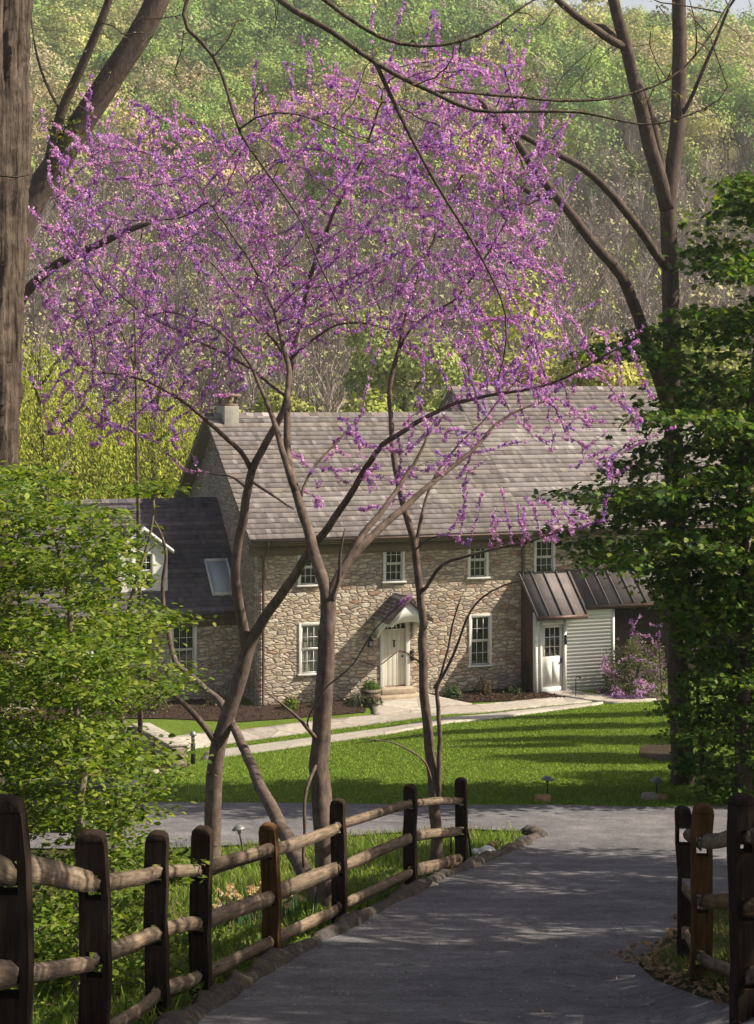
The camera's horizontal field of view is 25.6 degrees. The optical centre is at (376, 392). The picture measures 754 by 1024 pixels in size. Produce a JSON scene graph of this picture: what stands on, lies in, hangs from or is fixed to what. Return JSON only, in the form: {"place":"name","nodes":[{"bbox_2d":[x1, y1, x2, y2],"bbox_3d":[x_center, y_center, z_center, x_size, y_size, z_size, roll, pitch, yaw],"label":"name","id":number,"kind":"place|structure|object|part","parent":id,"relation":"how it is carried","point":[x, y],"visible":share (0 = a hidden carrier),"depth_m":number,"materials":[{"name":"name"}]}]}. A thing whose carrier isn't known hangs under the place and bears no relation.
{"place":"outdoors","nodes":[
{"label":"outdoors","id":0,"kind":"place"},
{"bbox_2d":[13,34,753,1023],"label":"ground","id":1,"kind":"structure","parent":0,"point":[177,726],"depth_m":42.33,"materials":[{"name":"green plant"}]},
{"bbox_2d":[18,335,65,497],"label":"willow tree","id":2,"kind":"object","parent":1,"relation":"on","point":[27,411],"visible":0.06,"depth_m":80.14,"materials":[{"name":"green plant"}]},
{"bbox_2d":[15,322,126,499],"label":"willow tree","id":3,"kind":"object","parent":1,"relation":"on","point":[39,436],"visible":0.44,"depth_m":72.32,"materials":[{"name":"green plant"}]},
{"bbox_2d":[0,460,143,839],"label":"leafy tree","id":4,"kind":"object","parent":1,"relation":"on","point":[30,606],"visible":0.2,"depth_m":14.83,"materials":[{"name":"green plant"}]},
{"bbox_2d":[24,0,169,305],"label":"leaning tree","id":5,"kind":"object","parent":1,"relation":"on","point":[123,58],"visible":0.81,"depth_m":29.79,"materials":[{"name":"brown plant"}]},
{"bbox_2d":[39,98,91,186],"bbox_3d":[-5.568,-4.474,29.769,0.969,1.652,0.872,0,0,0],"label":"ivy","id":6,"kind":"object","parent":5,"relation":"attached to","point":[65,124],"visible":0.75,"depth_m":29.68,"materials":[{"name":"green plant"}]},
{"bbox_2d":[2,477,216,962],"bbox_3d":[-2.647,3.197,15.970,2.055,4.768,3.090,0,0,-34],"label":"leafy tree","id":7,"kind":"object","parent":1,"relation":"on","point":[145,491],"visible":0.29,"depth_m":15.76,"materials":[{"name":"green plant"}]},
{"bbox_2d":[51,98,173,748],"bbox_3d":[-5.875,1.720,40.120,3.094,17.018,10.113,0,0,0],"label":"redbud tree","id":8,"kind":"object","parent":1,"relation":"on","point":[135,396],"visible":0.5,"depth_m":36.98,"materials":[{"name":"purple plant"}]},
{"bbox_2d":[0,465,231,1009],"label":"leafy tree","id":9,"kind":"object","parent":1,"relation":"on","point":[68,667],"visible":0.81,"depth_m":13.17,"materials":[{"name":"green plant"}]},
{"bbox_2d":[85,722,188,766],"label":"stone wall","id":10,"kind":"structure","parent":1,"relation":"on","point":[155,731],"depth_m":43.73,"materials":[{"name":"beige stone"}]},
{"bbox_2d":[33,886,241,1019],"bbox_3d":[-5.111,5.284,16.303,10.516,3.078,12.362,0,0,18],"label":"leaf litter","id":11,"kind":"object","parent":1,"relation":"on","point":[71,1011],"visible":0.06,"depth_m":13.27,"materials":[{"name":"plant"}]},
{"bbox_2d":[88,746,189,775],"bbox_3d":[-6.378,9.066,40.400,3.775,2.215,14.203,0,0,-9],"label":"mulch bed","id":12,"kind":"object","parent":1,"relation":"on","point":[151,762],"visible":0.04,"depth_m":42.28,"materials":[{"name":"brown soil"}]},
{"bbox_2d":[111,747,189,774],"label":"mulch chips","id":13,"kind":"object","parent":12,"relation":"on","point":[158,767],"visible":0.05,"depth_m":41.40,"materials":[{"name":"brown wood"}]},
{"bbox_2d":[76,365,210,499],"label":"willow tree","id":14,"kind":"object","parent":1,"relation":"on","point":[153,454],"visible":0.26,"depth_m":74.82,"materials":[{"name":"green plant"}]},
{"bbox_2d":[6,696,365,721],"bbox_3d":[-5.841,9.689,50.342,11.568,0.163,3.127,0,0,-17],"label":"mulch bed","id":15,"kind":"object","parent":1,"relation":"on","point":[341,706],"visible":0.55,"depth_m":50.11,"materials":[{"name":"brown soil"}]},
{"bbox_2d":[131,686,173,714],"bbox_3d":[-6.774,9.192,50.056,1.355,1.043,1.387,0,0,0],"label":"garden shrub","id":16,"kind":"object","parent":15,"relation":"on","point":[149,706],"visible":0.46,"depth_m":49.92,"materials":[{"name":"green plant"}]},
{"bbox_2d":[203,689,226,705],"bbox_3d":[-4.987,9.429,51.176,0.758,0.552,0.740,0,0,0],"label":"garden shrub","id":17,"kind":"object","parent":15,"relation":"on","point":[211,702],"visible":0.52,"depth_m":51.06,"materials":[{"name":"green plant"}]},
{"bbox_2d":[277,694,299,710],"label":"garden shrub","id":18,"kind":"object","parent":15,"relation":"on","point":[291,703],"visible":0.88,"depth_m":50.48,"materials":[{"name":"green plant"}]},
{"bbox_2d":[343,691,369,707],"bbox_3d":[-0.601,9.460,51.218,0.931,0.518,0.937,0,0,0],"label":"garden shrub","id":19,"kind":"object","parent":15,"relation":"on","point":[360,700],"visible":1,"depth_m":51.09,"materials":[{"name":"green plant"}]},
{"bbox_2d":[190,731,195,763],"bbox_3d":[-4.756,9.239,42.883,0.180,0.980,0.176,0,0,0],"label":"bollard light","id":20,"kind":"object","parent":1,"relation":"on","point":[192,734],"visible":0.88,"depth_m":42.84,"materials":[{"name":"black metal"}]},
{"bbox_2d":[14,862,421,1023],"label":"ground ivy","id":21,"kind":"object","parent":1,"relation":"on","point":[175,999],"visible":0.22,"depth_m":14.92,"materials":[{"name":"green plant"}]},
{"bbox_2d":[0,777,467,1023],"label":"split rail fence","id":22,"kind":"object","parent":1,"relation":"on","point":[22,869],"visible":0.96,"depth_m":12.16,"materials":[{"name":"brown wood"}]},
{"bbox_2d":[232,824,244,849],"bbox_3d":[-2.151,7.087,26.223,0.220,0.525,0.220,-10,0,0],"label":"path light","id":23,"kind":"object","parent":1,"relation":"on","point":[238,828],"visible":0.94,"depth_m":26.19,"materials":[{"name":"silver metal"}]},
{"bbox_2d":[214,383,315,412],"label":"spring tree","id":24,"kind":"object","parent":1,"relation":"on","point":[275,401],"visible":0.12,"depth_m":85.09,"materials":[{"name":"green plant"}]},
{"bbox_2d":[212,881,321,932],"bbox_3d":[-1.376,5.769,18.648,1.481,0.787,2.510,0,0,0],"label":"daffodil clump","id":25,"kind":"object","parent":1,"relation":"on","point":[252,890],"visible":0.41,"depth_m":18.48,"materials":[{"name":"yellow plant"}]},
{"bbox_2d":[11,818,526,1023],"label":"verge grass","id":26,"kind":"structure","parent":1,"relation":"on","point":[395,860],"depth_m":21.04,"materials":[{"name":"green plant"}]},
{"bbox_2d":[37,52,611,910],"bbox_3d":[-1.640,0.884,22.299,8.356,10.823,4.910,0,0,36],"label":"redbud tree","id":27,"kind":"object","parent":1,"relation":"on","point":[319,776],"visible":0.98,"depth_m":21.46,"materials":[{"name":"purple plant"}]},
{"bbox_2d":[22,0,654,858],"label":"redbud tree","id":28,"kind":"object","parent":1,"relation":"on","point":[218,744],"visible":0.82,"depth_m":23.61,"materials":[{"name":"purple plant"}]},
{"bbox_2d":[153,824,547,1023],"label":"kerb","id":29,"kind":"structure","parent":1,"relation":"on","point":[236,983],"depth_m":16.23,"materials":[{"name":"stone"}]},
{"bbox_2d":[0,0,737,886],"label":"tree","id":30,"kind":"object","parent":1,"relation":"on","point":[16,118],"visible":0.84,"depth_m":17.76,"materials":[{"name":"brown plant"}]},
{"bbox_2d":[341,388,401,411],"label":"spring tree","id":31,"kind":"object","parent":1,"relation":"on","point":[381,407],"visible":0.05,"depth_m":78.00,"materials":[{"name":"green plant"}]},
{"bbox_2d":[364,693,382,707],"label":"garden shrub","id":32,"kind":"object","parent":1,"relation":"on","point":[372,700],"visible":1,"depth_m":50.99,"materials":[{"name":"green plant"}]},
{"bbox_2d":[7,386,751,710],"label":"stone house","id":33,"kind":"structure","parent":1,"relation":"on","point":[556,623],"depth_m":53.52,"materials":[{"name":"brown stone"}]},
{"bbox_2d":[169,627,198,676],"bbox_3d":[-6.068,8.041,51.936,0.940,1.628,0.185,0,0,-20],"label":"window","id":34,"kind":"structure","parent":33,"relation":"in","point":[187,653],"depth_m":52.02,"materials":[{"name":"white paint"}]},
{"bbox_2d":[296,555,317,586],"bbox_3d":[-2.129,5.416,51.562,0.800,1.218,0.185,0,0,-20],"label":"window","id":35,"kind":"structure","parent":33,"relation":"in","point":[307,576],"depth_m":51.59,"materials":[{"name":"white paint"}]},
{"bbox_2d":[297,622,319,675],"bbox_3d":[-2.064,7.966,51.586,0.880,1.638,0.185,0,0,-20],"label":"window","id":36,"kind":"structure","parent":33,"relation":"in","point":[308,632],"depth_m":51.61,"materials":[{"name":"white paint"}]},
{"bbox_2d":[382,551,406,583],"bbox_3d":[0.530,5.406,52.530,0.820,1.238,0.185,0,0,-20],"label":"window","id":37,"kind":"structure","parent":33,"relation":"in","point":[393,562],"depth_m":52.58,"materials":[{"name":"white paint"}]},
{"bbox_2d":[384,623,404,685],"bbox_3d":[0.536,8.295,52.580,0.740,1.990,0.110,0,0,-20],"label":"front door","id":38,"kind":"structure","parent":33,"relation":"in","point":[394,637],"depth_m":52.59,"materials":[{"name":"beige paint"}]},
{"bbox_2d":[466,549,490,578],"bbox_3d":[3.255,5.386,53.522,0.820,1.238,0.185,0,0,-20],"label":"window","id":39,"kind":"structure","parent":33,"relation":"in","point":[478,565],"depth_m":53.58,"materials":[{"name":"white paint"}]},
{"bbox_2d":[467,613,493,667],"bbox_3d":[3.331,7.996,53.549,0.900,1.698,0.185,0,0,-20],"label":"window","id":40,"kind":"structure","parent":33,"relation":"in","point":[480,625],"depth_m":53.61,"materials":[{"name":"white paint"}]},
{"bbox_2d":[534,538,554,571],"bbox_3d":[5.475,5.376,54.341,0.860,1.218,0.185,0,0,-20],"label":"window","id":41,"kind":"structure","parent":33,"relation":"in","point":[544,553],"depth_m":54.40,"materials":[{"name":"white paint"}]},
{"bbox_2d":[542,624,562,686],"bbox_3d":[5.632,8.450,53.271,0.740,2.000,0.100,0,0,-20],"label":"side door","id":42,"kind":"structure","parent":33,"relation":"in","point":[552,635],"depth_m":53.29,"materials":[{"name":"white paint"}]},
{"bbox_2d":[616,535,636,563],"bbox_3d":[8.323,5.376,55.377,0.860,1.218,0.185,0,0,-20],"label":"window","id":43,"kind":"structure","parent":33,"relation":"in","point":[621,536],"depth_m":55.43,"materials":[{"name":"white paint"}]},
{"bbox_2d":[691,533,708,563],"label":"window","id":44,"kind":"structure","parent":33,"relation":"in","point":[708,533],"depth_m":56.41,"materials":[{"name":"white paint"}]},
{"bbox_2d":[18,65,753,495],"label":"bare wood","id":45,"kind":"object","parent":1,"relation":"on","point":[318,387],"visible":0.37,"depth_m":150.75,"materials":[{"name":"plant"}]},
{"bbox_2d":[18,477,753,559],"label":"scrub","id":46,"kind":"object","parent":1,"relation":"on","point":[61,495],"depth_m":95.66,"materials":[{"name":"green plant"}]},
{"bbox_2d":[29,0,753,212],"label":"hillside wood","id":47,"kind":"object","parent":1,"relation":"on","point":[461,20],"visible":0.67,"depth_m":213.62,"materials":[{"name":"green plant"}]},
{"bbox_2d":[202,701,602,759],"bbox_3d":[1.307,9.695,47.357,13.255,0.980,2.939,0,0,-21],"label":"path edging","id":48,"kind":"object","parent":1,"relation":"on","point":[271,746],"visible":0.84,"depth_m":46.47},
{"bbox_2d":[340,305,467,411],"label":"spring tree","id":49,"kind":"object","parent":1,"relation":"on","point":[360,368],"visible":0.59,"depth_m":90.62,"materials":[{"name":"green plant"}]},
{"bbox_2d":[430,881,437,886],"bbox_3d":[0.608,6.459,21.780,0.321,0.099,0.339,0,0,44],"label":"rock","id":50,"kind":"object","parent":1,"relation":"on","point":[433,884],"visible":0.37,"depth_m":21.74,"materials":[{"name":"grey stone"}]},
{"bbox_2d":[148,701,752,806],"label":"lawn grass","id":51,"kind":"structure","parent":1,"relation":"on","point":[277,763],"depth_m":38.02,"materials":[{"name":"green plant"}]},
{"bbox_2d":[450,837,451,854],"bbox_3d":[1.128,6.936,25.323,0.041,0.600,0.041,0,0,-22],"label":"garden stake","id":52,"kind":"object","parent":1,"relation":"on","point":[451,845],"visible":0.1,"depth_m":25.31,"materials":[{"name":"black metal"}]},
{"bbox_2d":[428,370,485,411],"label":"spring tree","id":53,"kind":"object","parent":1,"relation":"on","point":[436,403],"visible":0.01,"depth_m":79.37,"materials":[{"name":"green plant"}]},
{"bbox_2d":[467,832,471,856],"bbox_3d":[1.377,6.775,25.176,0.184,0.882,0.050,0,0,15],"label":"garden stake","id":54,"kind":"object","parent":1,"relation":"on","point":[469,844],"visible":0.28,"depth_m":25.17,"materials":[{"name":"black metal"}]},
{"bbox_2d":[472,845,495,854],"bbox_3d":[1.658,7.112,25.710,0.377,0.145,0.307,0,0,0],"label":"rock","id":55,"kind":"object","parent":1,"relation":"on","point":[485,848],"visible":0.42,"depth_m":25.70,"materials":[{"name":"white stone"}]},
{"bbox_2d":[431,687,564,701],"bbox_3d":[4.029,9.612,52.561,4.300,0.016,2.280,0,0,-20],"label":"mulch bed","id":56,"kind":"object","parent":1,"relation":"on","point":[472,696],"visible":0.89,"depth_m":52.32,"materials":[{"name":"brown wood"}]},
{"bbox_2d":[442,683,462,698],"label":"garden shrub","id":57,"kind":"object","parent":56,"relation":"on","point":[454,692],"visible":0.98,"depth_m":52.36,"materials":[{"name":"green plant"}]},
{"bbox_2d":[473,676,492,694],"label":"garden shrub","id":58,"kind":"object","parent":56,"relation":"on","point":[482,688],"visible":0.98,"depth_m":52.87,"materials":[{"name":"green plant"}]},
{"bbox_2d":[500,684,524,693],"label":"garden shrub","id":59,"kind":"object","parent":56,"relation":"on","point":[512,689],"visible":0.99,"depth_m":53.06,"materials":[{"name":"green plant"}]},
{"bbox_2d":[524,658,529,688],"bbox_3d":[4.983,9.023,53.607,0.525,1.352,0.490,0,0,0],"label":"conifer","id":60,"kind":"object","parent":56,"relation":"on","point":[527,674],"visible":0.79,"depth_m":53.50,"materials":[{"name":"green plant"}]},
{"bbox_2d":[335,13,676,860],"bbox_3d":[1.635,0.662,23.879,4.221,12.566,4.828,0,0,-37],"label":"redbud tree","id":61,"kind":"object","parent":1,"relation":"on","point":[431,761],"visible":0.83,"depth_m":23.87,"materials":[{"name":"purple plant"}]},
{"bbox_2d":[468,267,561,385],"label":"spring tree","id":62,"kind":"object","parent":1,"relation":"on","point":[513,335],"visible":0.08,"depth_m":85.11,"materials":[{"name":"green plant"}]},
{"bbox_2d":[534,794,550,801],"bbox_3d":[3.182,7.776,31.835,0.330,0.131,0.285,0,0,0],"label":"rock","id":63,"kind":"object","parent":1,"relation":"on","point":[543,797],"visible":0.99,"depth_m":31.75,"materials":[{"name":"brown stone"}]},
{"bbox_2d":[541,776,553,793],"bbox_3d":[3.360,7.795,32.708,0.260,0.485,0.260,0,0,0],"label":"path light","id":64,"kind":"object","parent":1,"relation":"on","point":[547,779],"visible":0.96,"depth_m":32.66,"materials":[{"name":"black metal"}]},
{"bbox_2d":[548,331,648,386],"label":"spring tree","id":65,"kind":"object","parent":1,"relation":"on","point":[627,372],"visible":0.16,"depth_m":79.30,"materials":[{"name":"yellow plant"}]},
{"bbox_2d":[468,0,751,784],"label":"tall tree","id":66,"kind":"object","parent":1,"relation":"on","point":[664,175],"visible":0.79,"depth_m":33.25,"materials":[{"name":"brown plant"}]},
{"bbox_2d":[595,631,667,697],"bbox_3d":[8.204,8.655,53.006,2.390,2.180,2.855,0,0,0],"label":"flowering bush","id":67,"kind":"object","parent":1,"relation":"on","point":[628,672],"visible":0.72,"depth_m":52.68,"materials":[{"name":"purple plant"}]},
{"bbox_2d":[512,171,753,792],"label":"maple tree","id":68,"kind":"object","parent":1,"relation":"on","point":[717,587],"visible":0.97,"depth_m":31.18,"materials":[{"name":"green plant"}]},
{"bbox_2d":[609,683,659,700],"bbox_3d":[8.058,9.359,51.900,1.619,0.637,1.949,0,0,0],"label":"flowering bush","id":69,"kind":"object","parent":1,"relation":"on","point":[619,693],"visible":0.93,"depth_m":51.63,"materials":[{"name":"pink plant"}]},
{"bbox_2d":[641,792,659,799],"bbox_3d":[5.285,7.796,32.070,0.353,0.139,0.284,0,0,-31],"label":"rock","id":70,"kind":"object","parent":1,"relation":"on","point":[650,795],"visible":1,"depth_m":32.00,"materials":[{"name":"grey stone"}]},
{"bbox_2d":[616,615,696,745],"bbox_3d":[6.948,7.542,42.888,2.326,3.119,5.744,0,0,22],"label":"sapling","id":71,"kind":"object","parent":1,"relation":"on","point":[652,654],"visible":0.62,"depth_m":44.49,"materials":[{"name":"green plant"}]},
{"bbox_2d":[650,777,662,792],"bbox_3d":[5.478,7.771,32.485,0.260,0.485,0.260,0,0,0],"label":"path light","id":72,"kind":"object","parent":1,"relation":"on","point":[656,780],"visible":0.93,"depth_m":32.43,"materials":[{"name":"black metal"}]},
{"bbox_2d":[658,794,668,799],"bbox_3d":[5.508,7.811,32.049,0.294,0.109,0.218,0,0,0],"label":"rock","id":73,"kind":"object","parent":1,"relation":"on","point":[663,797],"visible":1,"depth_m":32.00,"materials":[{"name":"stone"}]},
{"bbox_2d":[639,743,695,760],"bbox_3d":[6.739,8.412,38.935,1.374,0.167,2.803,0,0,0],"label":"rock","id":74,"kind":"object","parent":1,"relation":"on","point":[655,749],"visible":0.55,"depth_m":38.90,"materials":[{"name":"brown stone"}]},
{"bbox_2d":[583,547,753,802],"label":"bush","id":75,"kind":"object","parent":1,"relation":"on","point":[705,783],"visible":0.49,"depth_m":32.11,"materials":[{"name":"green plant"}]},
{"bbox_2d":[636,908,729,1003],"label":"fallen leaves","id":76,"kind":"object","parent":1,"relation":"on","point":[720,989],"visible":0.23,"depth_m":13.85,"materials":[{"name":"brown plant"}]},
{"bbox_2d":[628,303,749,456],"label":"spring tree","id":77,"kind":"object","parent":1,"relation":"on","point":[646,371],"visible":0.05,"depth_m":86.73,"materials":[{"name":"green plant"}]},
{"bbox_2d":[649,907,745,993],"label":"verge grass","id":78,"kind":"structure","parent":1,"relation":"on","point":[719,951],"depth_m":15.36,"materials":[{"name":"green plant"}]},
{"bbox_2d":[674,792,753,1023],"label":"split rail fence","id":79,"kind":"object","parent":1,"relation":"on","point":[736,901],"visible":1,"depth_m":11.88,"materials":[{"name":"brown wood"}]},
{"bbox_2d":[676,642,753,801],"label":"bush","id":80,"kind":"object","parent":1,"relation":"on","point":[729,708],"visible":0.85,"depth_m":31.21,"materials":[{"name":"green plant"}]},
{"bbox_2d":[692,346,753,477],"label":"spring tree","id":81,"kind":"object","parent":1,"relation":"on","point":[726,367],"visible":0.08,"depth_m":83.32,"materials":[{"name":"green plant"}]},
{"bbox_2d":[176,697,592,750],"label":"path","id":82,"kind":"structure","parent":0,"point":[202,740],"depth_m":49.38,"materials":[{"name":"grey concrete"}]},
{"bbox_2d":[28,802,753,1023],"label":"driveway","id":83,"kind":"structure","parent":0,"point":[614,865],"depth_m":17.43,"materials":[{"name":"grey asphalt"}]},
{"bbox_2d":[4,738,150,832],"bbox_3d":[-6.270,6.730,28.699,4.640,1.572,2.160,0,0,-4],"label":"shrub","id":84,"kind":"object","parent":83,"relation":"on","point":[90,788],"visible":0.07,"depth_m":27.91,"materials":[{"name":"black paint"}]},
{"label":"window","id":85,"kind":"part","parent":84,"relation":"part of","materials":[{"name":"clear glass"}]},
{"bbox_2d":[224,824,735,1023],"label":"fallen petals","id":86,"kind":"object","parent":83,"relation":"on","point":[542,1010],"visible":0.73,"depth_m":14.65,"materials":[{"name":"purple plant"}]},
{"bbox_2d":[599,940,699,970],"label":"fallen leaves","id":87,"kind":"object","parent":83,"relation":"on","point":[643,942],"visible":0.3,"depth_m":15.89,"materials":[{"name":"brown plant"}]},
{"bbox_2d":[372,694,471,714],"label":"doorstep path","id":88,"kind":"structure","parent":0,"point":[393,706],"depth_m":51.04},
{"bbox_2d":[360,687,380,698],"bbox_3d":[-0.196,9.419,51.597,0.670,0.420,0.653,0,0,0],"label":"plant tub","id":89,"kind":"object","parent":88,"relation":"on","point":[370,692],"visible":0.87,"depth_m":51.34,"materials":[{"name":"grey stone"}]},
{"bbox_2d":[361,679,381,691],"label":"potted plant","id":90,"kind":"object","parent":89,"relation":"in","point":[370,684],"visible":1,"depth_m":51.48,"materials":[{"name":"green plant"}]},
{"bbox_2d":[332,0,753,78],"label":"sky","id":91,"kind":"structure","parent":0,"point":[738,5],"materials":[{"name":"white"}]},
{"bbox_2d":[543,690,655,703],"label":"side path","id":92,"kind":"structure","parent":0,"point":[595,697],"depth_m":51.94,"materials":[{"name":"grey concrete"}]}
]}

